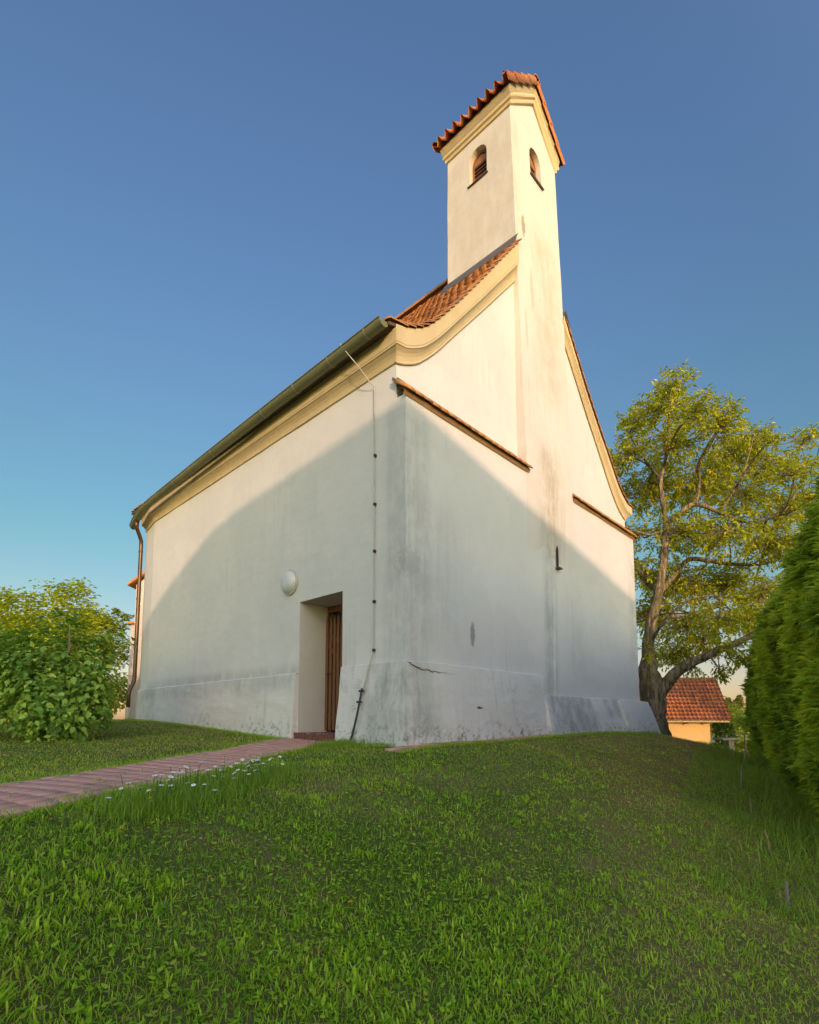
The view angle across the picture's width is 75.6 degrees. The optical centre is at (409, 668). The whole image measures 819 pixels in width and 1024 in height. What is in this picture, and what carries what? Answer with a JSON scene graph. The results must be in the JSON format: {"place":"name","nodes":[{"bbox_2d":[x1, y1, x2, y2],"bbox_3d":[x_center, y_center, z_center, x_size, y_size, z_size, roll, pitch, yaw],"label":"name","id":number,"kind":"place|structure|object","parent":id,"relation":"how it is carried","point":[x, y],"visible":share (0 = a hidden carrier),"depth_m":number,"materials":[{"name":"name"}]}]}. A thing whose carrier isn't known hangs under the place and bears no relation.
{"place":"outdoors","nodes":[
{"label":"outdoors","id":0,"kind":"place"},
{"bbox_2d":[0,738,327,824],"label":"path","id":1,"kind":"structure","parent":0,"point":[42,790],"depth_m":4.14,"materials":[{"name":"brick"}]},
{"bbox_2d":[0,718,818,1023],"bbox_3d":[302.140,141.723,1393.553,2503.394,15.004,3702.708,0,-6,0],"label":"ground","id":2,"kind":"structure","parent":0,"point":[600,821],"depth_m":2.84,"materials":[{"name":"green plant"}]},
{"bbox_2d":[0,577,121,721],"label":"hazel shrub","id":3,"kind":"object","parent":2,"relation":"on","point":[63,598],"visible":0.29,"depth_m":14.18,"materials":[{"name":"green plant"}]},
{"bbox_2d":[0,604,134,710],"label":"garden tree","id":4,"kind":"object","parent":2,"relation":"on","point":[122,657],"visible":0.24,"depth_m":24.08,"materials":[{"name":"green plant"}]},
{"bbox_2d":[0,607,137,742],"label":"lilac bush","id":5,"kind":"object","parent":2,"relation":"on","point":[44,696],"visible":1,"depth_m":8.46,"materials":[{"name":"green plant"}]},
{"bbox_2d":[127,571,144,718],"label":"annex building","id":6,"kind":"structure","parent":2,"relation":"on","point":[132,583],"depth_m":17.23,"materials":[{"name":"paint"}]},
{"bbox_2d":[125,70,660,746],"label":"church","id":7,"kind":"structure","parent":2,"relation":"on","point":[493,532],"depth_m":9.91,"materials":[{"name":"paint"}]},
{"bbox_2d":[281,570,297,594],"bbox_3d":[-2.179,-1.554,9.424,0.464,0.464,0.141,-5,-8,43],"label":"wall lamp","id":8,"kind":"object","parent":7,"relation":"attached to","point":[289,581],"visible":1,"depth_m":9.33,"materials":[{"name":"white glass"}]},
{"bbox_2d":[332,612,342,731],"bbox_3d":[-0.976,0.026,9.243,1.140,2.160,0.040,-5,-8,43],"label":"inner door","id":9,"kind":"structure","parent":7,"relation":"in","point":[340,614],"depth_m":9.57,"materials":[{"name":"brown wood"}]},
{"bbox_2d":[340,343,376,740],"bbox_3d":[-0.796,-1.922,7.946,0.586,6.259,0.129,1,-6,-7],"label":"lightning conductor","id":10,"kind":"object","parent":7,"relation":"attached to","point":[361,691],"visible":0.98,"depth_m":7.88,"materials":[{"name":"metal"}]},
{"bbox_2d":[385,734,551,751],"bbox_3d":[1.179,1.142,8.144,0.308,0.190,4.018,-5,-8,43],"label":"pavement strip","id":11,"kind":"object","parent":2,"relation":"on","point":[398,748],"visible":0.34,"depth_m":7.28,"materials":[{"name":"concrete"}]},
{"bbox_2d":[639,677,731,744],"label":"shed","id":12,"kind":"structure","parent":2,"relation":"on","point":[695,707],"depth_m":30.17,"materials":[{"name":"tile"}]},
{"bbox_2d":[608,358,818,735],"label":"walnut tree","id":13,"kind":"object","parent":2,"relation":"on","point":[659,583],"visible":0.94,"depth_m":15.81,"materials":[{"name":"green plant"}]},
{"bbox_2d":[712,722,737,747],"bbox_3d":[18.417,3.935,30.773,1.330,2.046,3.645,-3,-7,32],"label":"elder bush","id":14,"kind":"object","parent":2,"relation":"on","point":[722,729],"visible":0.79,"depth_m":30.37,"materials":[{"name":"green plant"}]},
{"bbox_2d":[713,738,740,750],"bbox_3d":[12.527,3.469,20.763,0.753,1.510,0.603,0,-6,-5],"label":"concrete table","id":15,"kind":"object","parent":2,"relation":"on","point":[729,742],"visible":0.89,"depth_m":20.70,"materials":[{"name":"grey concrete"}]},
{"bbox_2d":[713,722,749,752],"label":"young tree","id":16,"kind":"object","parent":2,"relation":"on","point":[738,735],"visible":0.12,"depth_m":59.12,"materials":[{"name":"green plant"}]},
{"bbox_2d":[725,697,737,733],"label":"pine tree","id":17,"kind":"object","parent":2,"relation":"on","point":[729,701],"visible":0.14,"depth_m":239.77,"materials":[{"name":"green plant"}]},
{"bbox_2d":[723,696,745,725],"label":"young tree","id":18,"kind":"object","parent":2,"relation":"on","point":[732,709],"visible":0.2,"depth_m":83.59,"materials":[{"name":"green plant"}]},
{"bbox_2d":[730,709,751,740],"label":"young tree","id":19,"kind":"object","parent":2,"relation":"on","point":[739,721],"visible":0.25,"depth_m":74.86,"materials":[{"name":"green plant"}]},
{"bbox_2d":[735,694,746,750],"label":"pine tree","id":20,"kind":"object","parent":2,"relation":"on","point":[740,701],"visible":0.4,"depth_m":235.28,"materials":[{"name":"green plant"}]},
{"bbox_2d":[734,738,749,755],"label":"young tree","id":21,"kind":"object","parent":2,"relation":"on","point":[740,744],"visible":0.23,"depth_m":54.92,"materials":[{"name":"green plant"}]},
{"bbox_2d":[749,797,752,815],"bbox_3d":[3.881,1.636,5.980,0.038,0.361,0.021,0,-6,0],"label":"wooden stake","id":22,"kind":"object","parent":2,"relation":"on","point":[751,808],"visible":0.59,"depth_m":5.99,"materials":[{"name":"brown wood"}]},
{"bbox_2d":[764,830,770,851],"bbox_3d":[3.030,1.500,4.457,0.055,0.272,0.017,0,-6,0],"label":"wooden stake","id":23,"kind":"object","parent":2,"relation":"on","point":[768,843],"visible":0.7,"depth_m":4.46,"materials":[{"name":"brown wood"}]},
{"bbox_2d":[738,476,818,834],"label":"thuja hedge","id":24,"kind":"object","parent":2,"relation":"on","point":[780,689],"visible":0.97,"depth_m":6.35,"materials":[{"name":"green plant"}]},
{"bbox_2d":[778,891,780,905],"bbox_3d":[2.516,1.608,3.582,0.020,0.191,0.017,0,-6,0],"label":"wooden stake","id":25,"kind":"object","parent":2,"relation":"on","point":[779,893],"visible":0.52,"depth_m":3.58,"materials":[{"name":"brown wood"}]},
{"bbox_2d":[785,881,789,907],"bbox_3d":[2.559,1.578,3.570,0.020,0.271,0.031,0,-6,0],"label":"wooden stake","id":26,"kind":"object","parent":2,"relation":"on","point":[786,893],"visible":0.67,"depth_m":3.57,"materials":[{"name":"grey wood"}]},
{"bbox_2d":[0,0,818,719],"label":"sky","id":27,"kind":"structure","parent":0,"point":[201,201],"materials":[{"name":"blue"}]},
{"bbox_2d":[21,736,818,929],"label":"long grass","id":28,"kind":"structure","parent":0,"point":[181,796],"depth_m":4.35,"materials":[{"name":"green plant"}]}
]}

